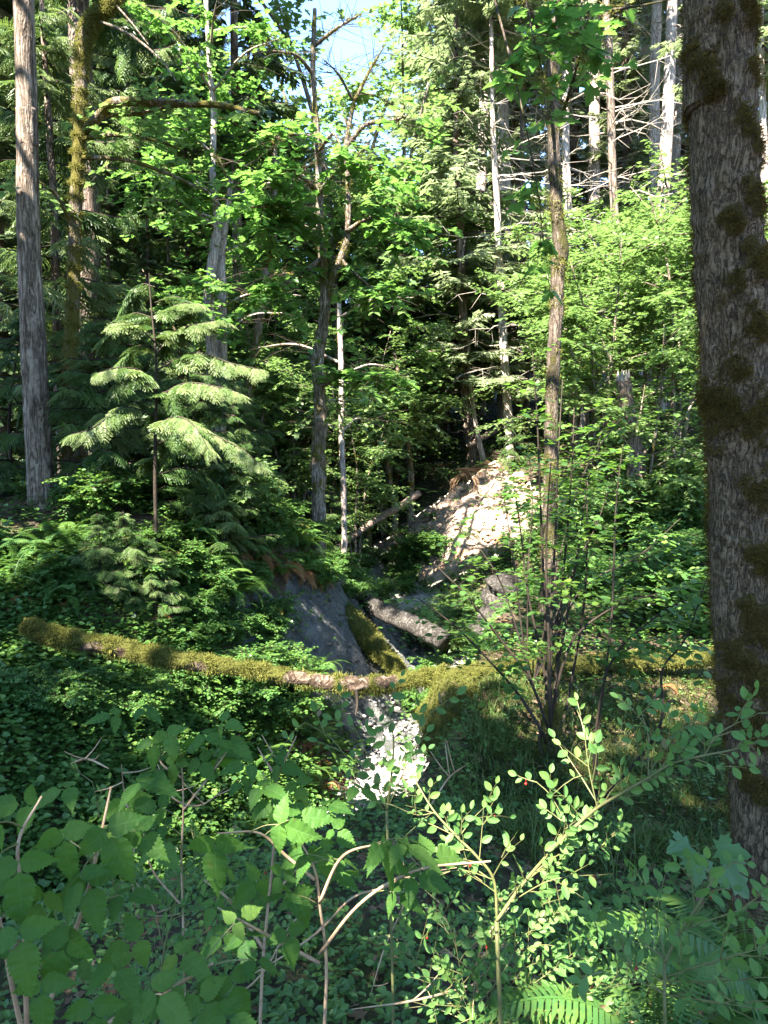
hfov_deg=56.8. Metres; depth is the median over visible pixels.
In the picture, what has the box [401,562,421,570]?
sword fern
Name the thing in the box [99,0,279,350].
cedar tree
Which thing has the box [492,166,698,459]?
vine maple
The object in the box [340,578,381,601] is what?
leafy shrub
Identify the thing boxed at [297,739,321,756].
dry fern
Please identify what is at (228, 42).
cedar tree
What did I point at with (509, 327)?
vine maple
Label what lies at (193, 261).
hemlock tree
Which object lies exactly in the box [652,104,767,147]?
fir tree
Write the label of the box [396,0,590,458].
fir tree
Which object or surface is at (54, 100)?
hemlock tree
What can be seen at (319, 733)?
sword fern
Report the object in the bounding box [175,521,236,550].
sword fern
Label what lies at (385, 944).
dead cane
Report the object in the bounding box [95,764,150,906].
dead cane
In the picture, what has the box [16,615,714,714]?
fallen log
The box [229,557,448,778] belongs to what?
clay slope
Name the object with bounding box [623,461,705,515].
maple shrub
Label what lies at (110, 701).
leafy shrub
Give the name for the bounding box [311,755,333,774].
dry fern
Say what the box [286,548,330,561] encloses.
sword fern
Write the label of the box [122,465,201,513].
leafy shrub
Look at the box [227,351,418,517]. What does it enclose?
vine maple
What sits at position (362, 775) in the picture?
huckleberry bush
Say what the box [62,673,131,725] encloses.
leafy shrub
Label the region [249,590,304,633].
leafy shrub
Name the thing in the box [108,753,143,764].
sword fern
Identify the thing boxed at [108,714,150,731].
sword fern
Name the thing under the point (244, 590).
sword fern
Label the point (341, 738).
sword fern
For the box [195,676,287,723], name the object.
leafy shrub
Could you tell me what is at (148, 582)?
cedar sapling
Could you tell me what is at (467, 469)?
root tangle
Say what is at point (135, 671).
leafy shrub
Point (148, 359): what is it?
cedar sapling
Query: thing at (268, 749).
sword fern
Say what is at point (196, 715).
sword fern
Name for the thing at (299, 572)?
dry fern
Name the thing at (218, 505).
cedar sapling
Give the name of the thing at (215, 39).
hemlock tree
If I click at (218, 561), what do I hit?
sword fern
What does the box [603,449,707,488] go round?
maple shrub
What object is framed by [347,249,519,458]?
vine maple
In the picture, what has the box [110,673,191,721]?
leafy shrub
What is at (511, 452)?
cedar sapling
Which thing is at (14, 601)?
dry fern
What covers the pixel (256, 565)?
leafy shrub
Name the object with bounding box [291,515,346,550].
leafy shrub
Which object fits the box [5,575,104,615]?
sword fern
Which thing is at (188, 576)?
sword fern
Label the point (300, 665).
leafy shrub
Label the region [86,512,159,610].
cedar sapling
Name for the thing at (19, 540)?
sword fern
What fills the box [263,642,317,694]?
leafy shrub
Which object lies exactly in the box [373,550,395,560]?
sword fern
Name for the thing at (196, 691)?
sword fern
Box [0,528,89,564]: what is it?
sword fern
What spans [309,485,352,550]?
cedar sapling
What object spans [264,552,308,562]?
sword fern
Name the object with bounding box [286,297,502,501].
vine maple
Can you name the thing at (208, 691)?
sword fern
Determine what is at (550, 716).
hazel clump
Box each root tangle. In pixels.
[259,550,308,591]
[447,460,502,495]
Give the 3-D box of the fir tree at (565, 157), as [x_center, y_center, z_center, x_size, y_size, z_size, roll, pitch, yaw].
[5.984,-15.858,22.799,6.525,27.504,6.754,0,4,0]
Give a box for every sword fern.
[0,523,79,556]
[0,527,96,573]
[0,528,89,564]
[0,533,38,558]
[0,555,62,588]
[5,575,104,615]
[9,557,96,594]
[9,559,91,595]
[17,541,112,580]
[20,512,101,542]
[23,553,105,592]
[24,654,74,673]
[27,518,95,542]
[31,527,80,541]
[38,508,105,529]
[73,512,135,537]
[77,739,117,768]
[83,541,174,559]
[86,663,127,682]
[88,547,190,576]
[91,746,138,786]
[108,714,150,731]
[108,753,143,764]
[109,529,158,542]
[115,663,151,678]
[118,742,152,775]
[119,710,135,724]
[122,715,132,727]
[133,505,232,541]
[136,591,193,619]
[144,560,190,579]
[148,580,186,598]
[151,541,179,554]
[157,579,209,597]
[162,706,212,724]
[163,696,191,721]
[174,531,234,561]
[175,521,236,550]
[176,685,214,694]
[178,583,231,607]
[179,548,212,583]
[179,643,212,652]
[185,706,234,725]
[187,679,228,695]
[188,552,245,579]
[189,585,242,604]
[190,533,259,555]
[191,557,235,592]
[198,568,252,589]
[201,582,265,606]
[211,593,254,617]
[226,575,281,608]
[231,540,274,558]
[231,573,275,596]
[231,752,273,789]
[242,520,275,533]
[245,548,287,566]
[245,728,291,751]
[249,743,291,761]
[254,520,309,533]
[257,564,303,587]
[257,759,282,776]
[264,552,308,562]
[274,632,296,650]
[275,557,332,576]
[275,598,298,616]
[285,528,325,557]
[286,524,313,547]
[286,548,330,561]
[286,711,310,731]
[291,652,352,672]
[292,537,333,550]
[295,719,317,736]
[297,746,320,773]
[301,555,332,571]
[301,722,338,756]
[308,758,330,782]
[313,733,341,762]
[316,701,349,733]
[324,751,355,778]
[331,570,352,581]
[331,740,352,764]
[332,731,354,745]
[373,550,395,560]
[376,551,395,562]
[390,524,412,532]
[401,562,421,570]
[419,511,435,517]
[439,570,467,580]
[448,626,515,654]
[474,949,720,1023]
[557,892,767,1023]
[574,537,604,549]
[595,548,625,565]
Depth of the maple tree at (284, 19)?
22.88 m
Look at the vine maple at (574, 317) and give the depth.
16.04 m
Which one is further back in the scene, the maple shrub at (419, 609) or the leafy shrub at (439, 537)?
the leafy shrub at (439, 537)
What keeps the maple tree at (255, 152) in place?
on the ground at (296, 973)
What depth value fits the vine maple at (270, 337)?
23.31 m
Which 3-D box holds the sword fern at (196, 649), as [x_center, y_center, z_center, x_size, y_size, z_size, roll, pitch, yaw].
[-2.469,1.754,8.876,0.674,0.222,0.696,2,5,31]
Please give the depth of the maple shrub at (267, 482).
11.21 m
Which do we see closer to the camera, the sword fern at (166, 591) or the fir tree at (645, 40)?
the sword fern at (166, 591)
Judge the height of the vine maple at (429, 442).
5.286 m
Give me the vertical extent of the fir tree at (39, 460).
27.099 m
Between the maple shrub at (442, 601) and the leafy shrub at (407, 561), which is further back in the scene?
the leafy shrub at (407, 561)
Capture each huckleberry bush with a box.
[41,755,274,1023]
[279,670,466,1023]
[362,871,653,1023]
[367,741,523,1023]
[495,680,767,1023]
[567,846,767,1023]
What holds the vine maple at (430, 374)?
on the ground at (296, 973)
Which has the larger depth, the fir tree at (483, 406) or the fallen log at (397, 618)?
the fir tree at (483, 406)
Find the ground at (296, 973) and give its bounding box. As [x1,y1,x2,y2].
[0,345,766,1023]
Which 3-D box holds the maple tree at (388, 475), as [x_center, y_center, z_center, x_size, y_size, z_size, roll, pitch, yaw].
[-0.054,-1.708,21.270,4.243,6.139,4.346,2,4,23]
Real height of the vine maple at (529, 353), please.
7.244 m
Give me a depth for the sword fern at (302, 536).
12.62 m
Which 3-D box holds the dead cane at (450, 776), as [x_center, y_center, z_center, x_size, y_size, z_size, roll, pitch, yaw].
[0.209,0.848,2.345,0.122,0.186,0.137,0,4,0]
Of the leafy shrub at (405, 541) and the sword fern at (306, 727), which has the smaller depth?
the sword fern at (306, 727)
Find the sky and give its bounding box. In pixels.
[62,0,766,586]
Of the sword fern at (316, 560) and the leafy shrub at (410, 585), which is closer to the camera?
the sword fern at (316, 560)
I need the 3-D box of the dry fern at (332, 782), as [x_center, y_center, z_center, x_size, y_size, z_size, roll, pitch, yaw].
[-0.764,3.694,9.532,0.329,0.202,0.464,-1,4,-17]
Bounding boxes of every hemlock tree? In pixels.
[0,0,102,463]
[0,0,147,480]
[0,2,142,452]
[0,18,55,484]
[4,41,94,476]
[55,111,145,477]
[108,171,170,459]
[135,160,205,385]
[151,116,246,430]
[199,20,230,279]
[226,181,292,485]
[330,300,346,492]
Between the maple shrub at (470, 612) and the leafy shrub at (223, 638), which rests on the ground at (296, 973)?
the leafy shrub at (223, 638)
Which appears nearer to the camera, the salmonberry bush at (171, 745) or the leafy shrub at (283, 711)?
the salmonberry bush at (171, 745)
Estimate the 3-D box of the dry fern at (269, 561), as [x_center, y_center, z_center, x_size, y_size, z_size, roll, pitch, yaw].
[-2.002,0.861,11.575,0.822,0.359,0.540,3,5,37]
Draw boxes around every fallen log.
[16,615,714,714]
[332,490,420,550]
[344,601,408,675]
[356,592,450,650]
[466,407,534,448]
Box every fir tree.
[13,0,56,509]
[35,0,173,483]
[130,0,325,428]
[340,0,590,465]
[388,2,469,260]
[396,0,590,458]
[414,0,488,406]
[427,9,570,403]
[433,16,534,414]
[446,23,583,403]
[446,327,500,460]
[458,32,561,424]
[471,18,587,435]
[489,0,665,440]
[498,92,582,390]
[511,25,622,406]
[528,0,647,392]
[536,0,685,429]
[542,16,649,313]
[544,0,661,392]
[570,0,683,392]
[581,1,639,184]
[597,0,690,413]
[599,0,695,401]
[603,10,663,177]
[604,6,685,374]
[632,0,687,211]
[632,2,689,207]
[648,5,689,204]
[648,8,690,350]
[652,0,767,260]
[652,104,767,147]
[758,12,767,175]
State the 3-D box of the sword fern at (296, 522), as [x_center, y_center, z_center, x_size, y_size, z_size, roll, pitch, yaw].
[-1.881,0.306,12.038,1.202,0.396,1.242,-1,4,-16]
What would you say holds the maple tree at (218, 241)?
on the ground at (296, 973)
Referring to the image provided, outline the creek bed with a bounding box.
[334,539,471,814]
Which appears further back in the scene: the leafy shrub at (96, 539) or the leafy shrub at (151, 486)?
the leafy shrub at (151, 486)
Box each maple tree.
[0,0,268,500]
[105,0,328,434]
[119,78,358,442]
[163,53,438,489]
[171,0,523,507]
[182,0,462,556]
[203,22,453,427]
[221,284,433,557]
[263,0,508,470]
[271,363,438,558]
[292,353,460,550]
[335,337,488,528]
[482,0,670,623]
[674,0,767,976]
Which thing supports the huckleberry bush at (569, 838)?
on the ground at (296, 973)
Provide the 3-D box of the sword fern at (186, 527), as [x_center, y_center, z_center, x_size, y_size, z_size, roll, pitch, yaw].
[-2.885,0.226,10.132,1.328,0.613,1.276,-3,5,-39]
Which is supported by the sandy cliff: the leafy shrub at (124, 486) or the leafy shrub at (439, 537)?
the leafy shrub at (439, 537)
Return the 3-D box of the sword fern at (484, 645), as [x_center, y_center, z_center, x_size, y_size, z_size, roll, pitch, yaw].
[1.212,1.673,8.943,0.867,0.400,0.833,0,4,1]
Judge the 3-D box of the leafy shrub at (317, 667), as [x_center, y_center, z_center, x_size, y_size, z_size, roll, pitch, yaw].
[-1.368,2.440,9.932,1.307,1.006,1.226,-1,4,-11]
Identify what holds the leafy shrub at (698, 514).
on the ground at (296, 973)
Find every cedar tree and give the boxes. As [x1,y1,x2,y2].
[0,15,24,461]
[41,0,231,463]
[44,27,170,464]
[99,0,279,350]
[193,1,230,280]
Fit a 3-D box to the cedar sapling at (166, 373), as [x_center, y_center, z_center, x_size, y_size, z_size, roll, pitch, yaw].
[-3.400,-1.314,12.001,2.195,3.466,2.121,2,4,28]
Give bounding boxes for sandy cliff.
[372,459,581,585]
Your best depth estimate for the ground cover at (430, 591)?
10.03 m
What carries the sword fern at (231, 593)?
on the ground at (296, 973)
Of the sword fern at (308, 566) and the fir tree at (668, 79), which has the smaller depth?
the sword fern at (308, 566)
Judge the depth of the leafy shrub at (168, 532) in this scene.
9.45 m
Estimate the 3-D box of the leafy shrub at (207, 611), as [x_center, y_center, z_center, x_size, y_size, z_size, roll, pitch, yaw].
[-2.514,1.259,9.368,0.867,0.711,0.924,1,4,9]
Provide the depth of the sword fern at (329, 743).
9.93 m
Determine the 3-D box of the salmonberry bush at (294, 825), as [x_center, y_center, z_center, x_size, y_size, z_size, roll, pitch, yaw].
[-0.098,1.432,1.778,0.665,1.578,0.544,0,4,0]
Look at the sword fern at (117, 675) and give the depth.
7.81 m
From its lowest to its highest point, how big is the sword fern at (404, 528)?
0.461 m
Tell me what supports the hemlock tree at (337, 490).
on the ground at (296, 973)
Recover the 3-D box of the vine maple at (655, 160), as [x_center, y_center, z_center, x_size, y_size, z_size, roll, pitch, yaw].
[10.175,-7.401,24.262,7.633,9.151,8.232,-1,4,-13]
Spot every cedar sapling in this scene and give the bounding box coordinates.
[0,319,71,495]
[0,328,126,492]
[44,320,162,500]
[59,276,274,583]
[66,514,130,601]
[84,295,186,498]
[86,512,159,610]
[104,341,226,502]
[121,373,261,523]
[122,538,190,626]
[169,382,271,539]
[184,436,282,567]
[215,379,287,506]
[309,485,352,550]
[347,518,376,574]
[496,418,534,468]
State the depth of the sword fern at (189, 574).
9.40 m
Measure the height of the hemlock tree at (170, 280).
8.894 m
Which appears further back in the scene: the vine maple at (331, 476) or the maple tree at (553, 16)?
the vine maple at (331, 476)
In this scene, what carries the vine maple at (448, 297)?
on the ground at (296, 973)
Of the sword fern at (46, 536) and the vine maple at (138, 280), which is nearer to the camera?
the sword fern at (46, 536)
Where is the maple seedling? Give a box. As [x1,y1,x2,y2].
[666,829,751,1020]
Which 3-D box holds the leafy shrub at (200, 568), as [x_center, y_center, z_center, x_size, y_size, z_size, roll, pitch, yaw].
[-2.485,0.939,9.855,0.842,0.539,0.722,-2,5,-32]
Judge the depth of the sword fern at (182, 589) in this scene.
9.35 m
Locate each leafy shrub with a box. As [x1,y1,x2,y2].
[0,663,47,694]
[4,553,89,591]
[6,668,87,717]
[10,667,102,721]
[22,537,92,568]
[41,468,148,524]
[45,658,103,692]
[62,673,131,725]
[66,661,130,694]
[69,530,147,562]
[80,682,129,723]
[86,462,159,512]
[92,552,174,593]
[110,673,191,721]
[116,516,184,552]
[116,526,168,552]
[118,680,176,726]
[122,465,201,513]
[123,663,169,688]
[125,665,185,685]
[142,467,193,501]
[150,549,196,580]
[150,668,202,698]
[160,537,219,568]
[163,645,215,684]
[173,580,230,624]
[175,593,227,619]
[178,549,227,590]
[180,562,237,597]
[183,674,225,687]
[184,615,230,649]
[185,645,269,702]
[190,562,233,590]
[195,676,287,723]
[201,613,246,649]
[204,540,236,564]
[214,603,266,646]
[217,640,294,696]
[223,500,308,545]
[230,559,273,592]
[233,467,283,516]
[249,525,294,550]
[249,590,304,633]
[249,688,327,740]
[253,521,301,549]
[254,618,292,644]
[256,654,329,709]
[257,499,308,522]
[259,494,311,518]
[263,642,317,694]
[265,647,329,692]
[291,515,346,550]
[307,549,348,578]
[311,560,347,591]
[332,548,369,568]
[340,563,370,584]
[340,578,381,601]
[360,553,378,573]
[367,576,406,599]
[379,560,405,578]
[383,537,434,570]
[387,569,416,579]
[388,526,444,564]
[393,575,423,594]
[400,688,429,713]
[405,524,455,560]
[406,650,457,670]
[520,503,579,529]
[558,506,602,533]
[558,544,628,598]
[575,552,707,630]
[585,496,683,549]
[610,541,710,630]
[615,531,707,605]
[625,525,704,550]
[632,519,708,560]
[634,502,706,536]
[635,568,711,636]
[660,458,706,498]
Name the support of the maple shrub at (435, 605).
on the creek bed
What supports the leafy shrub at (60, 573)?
on the ground at (296, 973)
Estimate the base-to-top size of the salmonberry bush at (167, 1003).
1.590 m
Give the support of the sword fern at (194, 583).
on the ground at (296, 973)
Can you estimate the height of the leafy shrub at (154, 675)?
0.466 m
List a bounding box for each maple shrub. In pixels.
[180,455,300,543]
[202,458,293,535]
[286,478,311,500]
[401,605,451,646]
[404,604,439,633]
[404,604,448,641]
[420,613,469,653]
[424,593,450,612]
[426,612,463,646]
[432,582,479,611]
[432,614,474,656]
[436,590,482,612]
[437,589,474,601]
[437,597,479,622]
[441,600,483,623]
[450,589,483,623]
[494,484,632,568]
[558,452,625,505]
[565,474,616,533]
[590,471,706,541]
[602,458,708,529]
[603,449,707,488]
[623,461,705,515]
[627,468,707,532]
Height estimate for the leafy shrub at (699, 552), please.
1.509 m
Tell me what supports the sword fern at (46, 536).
on the ground at (296, 973)
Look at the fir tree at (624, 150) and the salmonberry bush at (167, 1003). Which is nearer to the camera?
the salmonberry bush at (167, 1003)
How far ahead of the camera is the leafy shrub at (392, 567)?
19.20 m
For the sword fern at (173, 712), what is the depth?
8.22 m
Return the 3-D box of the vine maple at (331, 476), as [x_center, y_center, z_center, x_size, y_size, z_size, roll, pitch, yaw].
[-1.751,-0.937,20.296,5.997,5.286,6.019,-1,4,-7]
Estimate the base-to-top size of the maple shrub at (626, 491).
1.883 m
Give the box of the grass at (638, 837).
[432,668,767,1023]
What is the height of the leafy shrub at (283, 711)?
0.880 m
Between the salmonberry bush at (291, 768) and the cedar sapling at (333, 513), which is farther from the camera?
the cedar sapling at (333, 513)
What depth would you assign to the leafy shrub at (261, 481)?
11.23 m
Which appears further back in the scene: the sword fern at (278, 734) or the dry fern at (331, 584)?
the dry fern at (331, 584)
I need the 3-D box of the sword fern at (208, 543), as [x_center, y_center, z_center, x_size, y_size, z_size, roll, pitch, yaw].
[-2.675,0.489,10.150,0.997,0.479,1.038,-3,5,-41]
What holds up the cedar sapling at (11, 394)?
on the ground at (296, 973)
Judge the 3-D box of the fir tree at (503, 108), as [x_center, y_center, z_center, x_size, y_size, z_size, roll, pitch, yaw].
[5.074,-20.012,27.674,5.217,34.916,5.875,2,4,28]
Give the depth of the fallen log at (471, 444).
23.77 m
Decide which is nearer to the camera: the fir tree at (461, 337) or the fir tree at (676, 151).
the fir tree at (461, 337)
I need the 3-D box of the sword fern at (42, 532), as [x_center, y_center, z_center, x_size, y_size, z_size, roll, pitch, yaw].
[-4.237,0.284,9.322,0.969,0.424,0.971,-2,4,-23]
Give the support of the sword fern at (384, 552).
on the sandy cliff
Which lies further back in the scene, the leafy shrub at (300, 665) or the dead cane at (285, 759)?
the leafy shrub at (300, 665)
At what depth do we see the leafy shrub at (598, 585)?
11.45 m
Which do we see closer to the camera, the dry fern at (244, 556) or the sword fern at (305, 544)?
the dry fern at (244, 556)
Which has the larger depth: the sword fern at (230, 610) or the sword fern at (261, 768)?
the sword fern at (230, 610)
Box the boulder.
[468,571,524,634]
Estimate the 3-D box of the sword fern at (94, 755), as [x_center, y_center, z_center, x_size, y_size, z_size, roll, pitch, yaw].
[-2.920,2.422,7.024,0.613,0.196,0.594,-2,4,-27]
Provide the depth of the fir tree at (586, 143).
41.39 m
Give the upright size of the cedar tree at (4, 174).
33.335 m
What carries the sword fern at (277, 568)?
on the ground at (296, 973)
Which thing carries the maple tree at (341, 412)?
on the ground at (296, 973)
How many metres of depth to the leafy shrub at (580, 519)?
16.19 m
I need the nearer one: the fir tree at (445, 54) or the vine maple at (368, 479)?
the vine maple at (368, 479)
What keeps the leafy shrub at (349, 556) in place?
on the ground at (296, 973)
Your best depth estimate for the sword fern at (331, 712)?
10.58 m
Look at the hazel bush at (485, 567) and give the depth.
7.81 m
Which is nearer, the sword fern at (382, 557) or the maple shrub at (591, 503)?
the maple shrub at (591, 503)
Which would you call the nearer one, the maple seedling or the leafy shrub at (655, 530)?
the maple seedling
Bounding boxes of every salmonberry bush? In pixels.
[0,777,281,1023]
[80,704,254,995]
[186,758,490,1023]
[196,746,352,1023]
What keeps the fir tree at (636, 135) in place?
on the ground at (296, 973)
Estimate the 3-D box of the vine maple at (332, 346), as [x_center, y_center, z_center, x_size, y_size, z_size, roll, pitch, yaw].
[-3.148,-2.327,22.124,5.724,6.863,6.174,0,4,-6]
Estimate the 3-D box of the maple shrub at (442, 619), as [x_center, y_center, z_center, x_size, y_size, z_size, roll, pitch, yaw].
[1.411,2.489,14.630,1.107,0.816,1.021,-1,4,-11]
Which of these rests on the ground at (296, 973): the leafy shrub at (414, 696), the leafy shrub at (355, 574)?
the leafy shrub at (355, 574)
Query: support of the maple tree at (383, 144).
on the ground at (296, 973)
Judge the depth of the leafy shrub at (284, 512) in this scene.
11.42 m
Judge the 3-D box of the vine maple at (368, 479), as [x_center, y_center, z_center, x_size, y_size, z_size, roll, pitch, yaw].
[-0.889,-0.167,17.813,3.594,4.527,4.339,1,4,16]
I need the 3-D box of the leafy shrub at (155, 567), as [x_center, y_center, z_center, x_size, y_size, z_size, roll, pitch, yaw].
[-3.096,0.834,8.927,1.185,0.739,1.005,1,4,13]
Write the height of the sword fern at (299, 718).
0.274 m
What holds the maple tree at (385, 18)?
on the ground at (296, 973)
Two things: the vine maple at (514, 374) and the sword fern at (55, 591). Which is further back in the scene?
the vine maple at (514, 374)
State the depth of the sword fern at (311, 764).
9.30 m
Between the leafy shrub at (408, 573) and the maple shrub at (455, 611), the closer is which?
the maple shrub at (455, 611)
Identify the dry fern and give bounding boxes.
[4,589,41,616]
[31,594,87,615]
[147,610,173,626]
[241,553,253,560]
[254,555,278,575]
[271,561,305,583]
[297,564,319,590]
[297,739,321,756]
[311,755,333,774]
[316,581,334,592]
[322,780,339,795]
[663,683,676,690]
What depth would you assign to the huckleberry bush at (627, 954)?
1.28 m
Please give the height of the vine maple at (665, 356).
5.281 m
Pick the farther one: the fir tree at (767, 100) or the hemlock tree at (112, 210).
the fir tree at (767, 100)
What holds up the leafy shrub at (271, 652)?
on the ground at (296, 973)
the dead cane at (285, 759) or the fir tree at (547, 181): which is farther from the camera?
the fir tree at (547, 181)
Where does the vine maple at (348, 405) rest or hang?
on the ground at (296, 973)
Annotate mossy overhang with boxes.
[407,667,482,756]
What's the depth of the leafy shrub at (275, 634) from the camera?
10.34 m
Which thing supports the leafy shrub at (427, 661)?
on the clay slope
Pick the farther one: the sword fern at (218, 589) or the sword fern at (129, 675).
the sword fern at (218, 589)
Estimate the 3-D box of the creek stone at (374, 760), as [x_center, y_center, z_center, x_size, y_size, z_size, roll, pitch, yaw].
[-0.205,3.677,10.394,0.224,0.149,0.327,2,4,26]
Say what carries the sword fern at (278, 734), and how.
on the ground at (296, 973)
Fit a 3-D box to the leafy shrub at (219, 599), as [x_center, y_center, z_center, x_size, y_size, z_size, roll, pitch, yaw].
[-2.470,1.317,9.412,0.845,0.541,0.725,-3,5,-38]
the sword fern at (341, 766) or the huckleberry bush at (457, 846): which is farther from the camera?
the sword fern at (341, 766)
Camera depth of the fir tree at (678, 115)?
30.11 m
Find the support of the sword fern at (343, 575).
on the clay slope
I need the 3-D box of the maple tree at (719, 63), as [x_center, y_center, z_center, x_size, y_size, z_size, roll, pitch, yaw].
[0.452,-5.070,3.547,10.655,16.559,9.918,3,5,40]
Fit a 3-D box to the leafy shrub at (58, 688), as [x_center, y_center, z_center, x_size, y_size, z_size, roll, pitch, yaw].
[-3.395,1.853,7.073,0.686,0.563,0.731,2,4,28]
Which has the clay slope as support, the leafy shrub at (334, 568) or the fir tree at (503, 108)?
the leafy shrub at (334, 568)
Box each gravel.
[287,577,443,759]
[328,642,473,817]
[372,465,559,585]
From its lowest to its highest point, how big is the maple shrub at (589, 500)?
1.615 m
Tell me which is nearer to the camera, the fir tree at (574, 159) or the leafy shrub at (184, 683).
the leafy shrub at (184, 683)
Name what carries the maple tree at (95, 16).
on the ground at (296, 973)
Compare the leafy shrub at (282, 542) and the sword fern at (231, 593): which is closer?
the sword fern at (231, 593)
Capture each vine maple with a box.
[102,262,316,429]
[150,267,356,457]
[202,289,367,457]
[226,384,426,518]
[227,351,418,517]
[245,325,380,503]
[260,313,466,548]
[271,354,441,531]
[271,412,425,568]
[282,256,462,503]
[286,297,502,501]
[307,387,487,542]
[337,225,537,440]
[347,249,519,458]
[358,245,518,451]
[363,246,495,403]
[416,236,597,413]
[429,226,658,435]
[469,213,699,486]
[470,215,686,459]
[480,155,695,415]
[482,172,692,406]
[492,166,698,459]
[524,305,707,542]
[565,179,767,465]
[572,139,760,409]
[575,171,767,338]
[602,158,767,395]
[634,205,698,409]
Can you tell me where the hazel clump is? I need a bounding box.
[384,338,691,765]
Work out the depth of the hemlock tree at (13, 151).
25.15 m
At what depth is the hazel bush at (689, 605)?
5.34 m
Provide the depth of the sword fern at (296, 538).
12.39 m
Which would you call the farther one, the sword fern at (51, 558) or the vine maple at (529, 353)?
the vine maple at (529, 353)
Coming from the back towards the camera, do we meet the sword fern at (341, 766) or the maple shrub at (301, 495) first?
the maple shrub at (301, 495)
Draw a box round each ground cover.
[0,439,714,816]
[0,531,767,1023]
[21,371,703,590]
[455,649,729,874]
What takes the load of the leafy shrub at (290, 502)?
on the ground at (296, 973)
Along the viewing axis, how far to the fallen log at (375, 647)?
12.38 m
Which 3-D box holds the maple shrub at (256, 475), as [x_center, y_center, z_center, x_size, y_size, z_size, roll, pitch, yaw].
[-2.475,-0.090,11.259,2.228,1.643,2.055,2,5,30]
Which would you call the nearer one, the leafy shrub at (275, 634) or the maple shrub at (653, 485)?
the leafy shrub at (275, 634)
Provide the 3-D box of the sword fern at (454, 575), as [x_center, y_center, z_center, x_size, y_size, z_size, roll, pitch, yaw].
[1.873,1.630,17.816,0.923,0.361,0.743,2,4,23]
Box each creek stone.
[352,743,365,752]
[363,756,377,769]
[368,720,375,725]
[383,728,399,736]
[387,748,404,758]
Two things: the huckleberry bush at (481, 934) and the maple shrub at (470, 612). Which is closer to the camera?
the huckleberry bush at (481, 934)
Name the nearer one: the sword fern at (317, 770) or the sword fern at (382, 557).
the sword fern at (317, 770)
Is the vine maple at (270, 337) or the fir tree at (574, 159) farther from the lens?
the fir tree at (574, 159)
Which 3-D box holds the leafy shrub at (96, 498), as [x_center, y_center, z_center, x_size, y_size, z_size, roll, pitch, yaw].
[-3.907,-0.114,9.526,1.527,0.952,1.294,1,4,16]
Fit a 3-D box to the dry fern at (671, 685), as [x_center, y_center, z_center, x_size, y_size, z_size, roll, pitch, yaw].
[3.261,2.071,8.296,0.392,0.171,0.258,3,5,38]
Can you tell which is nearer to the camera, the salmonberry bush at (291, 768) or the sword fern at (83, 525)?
the salmonberry bush at (291, 768)
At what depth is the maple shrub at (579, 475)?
16.56 m
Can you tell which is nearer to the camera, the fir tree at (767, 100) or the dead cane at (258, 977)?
the dead cane at (258, 977)
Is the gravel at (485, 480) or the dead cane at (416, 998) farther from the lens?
the gravel at (485, 480)
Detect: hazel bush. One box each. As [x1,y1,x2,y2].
[424,398,683,684]
[575,444,714,798]
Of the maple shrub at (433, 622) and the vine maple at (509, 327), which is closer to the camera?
the maple shrub at (433, 622)
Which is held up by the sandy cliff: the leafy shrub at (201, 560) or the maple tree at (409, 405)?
the maple tree at (409, 405)
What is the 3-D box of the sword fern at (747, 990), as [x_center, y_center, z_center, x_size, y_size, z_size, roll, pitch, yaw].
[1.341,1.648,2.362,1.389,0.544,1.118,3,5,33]
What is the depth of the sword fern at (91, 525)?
9.46 m
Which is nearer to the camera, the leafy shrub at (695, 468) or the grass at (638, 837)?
the grass at (638, 837)
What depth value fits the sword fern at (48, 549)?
8.73 m
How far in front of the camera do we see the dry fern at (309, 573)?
11.85 m
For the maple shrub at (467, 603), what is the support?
on the ground at (296, 973)
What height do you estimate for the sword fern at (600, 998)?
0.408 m
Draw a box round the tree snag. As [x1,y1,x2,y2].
[615,369,644,549]
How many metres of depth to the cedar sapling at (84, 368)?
9.90 m
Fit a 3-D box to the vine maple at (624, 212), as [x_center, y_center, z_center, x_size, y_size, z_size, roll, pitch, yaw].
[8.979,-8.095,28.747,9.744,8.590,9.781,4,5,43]
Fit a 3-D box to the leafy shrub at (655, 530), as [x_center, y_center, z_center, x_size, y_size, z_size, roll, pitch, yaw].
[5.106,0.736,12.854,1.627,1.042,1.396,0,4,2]
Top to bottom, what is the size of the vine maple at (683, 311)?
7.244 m
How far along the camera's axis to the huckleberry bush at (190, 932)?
2.29 m
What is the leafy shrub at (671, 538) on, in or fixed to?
on the ground at (296, 973)
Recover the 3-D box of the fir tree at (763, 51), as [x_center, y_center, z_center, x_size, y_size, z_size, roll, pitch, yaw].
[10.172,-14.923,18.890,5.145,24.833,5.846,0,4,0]
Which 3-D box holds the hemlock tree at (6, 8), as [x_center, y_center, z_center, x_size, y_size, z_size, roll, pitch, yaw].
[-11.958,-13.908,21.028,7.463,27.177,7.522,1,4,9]
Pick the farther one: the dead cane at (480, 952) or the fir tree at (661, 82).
the fir tree at (661, 82)
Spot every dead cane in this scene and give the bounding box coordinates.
[64,737,108,768]
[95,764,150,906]
[136,882,179,943]
[157,764,229,806]
[201,877,318,1008]
[255,861,480,972]
[257,735,296,804]
[352,969,519,1009]
[370,877,414,994]
[430,741,466,804]
[472,908,508,1016]
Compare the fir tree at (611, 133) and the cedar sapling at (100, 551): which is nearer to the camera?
the cedar sapling at (100, 551)

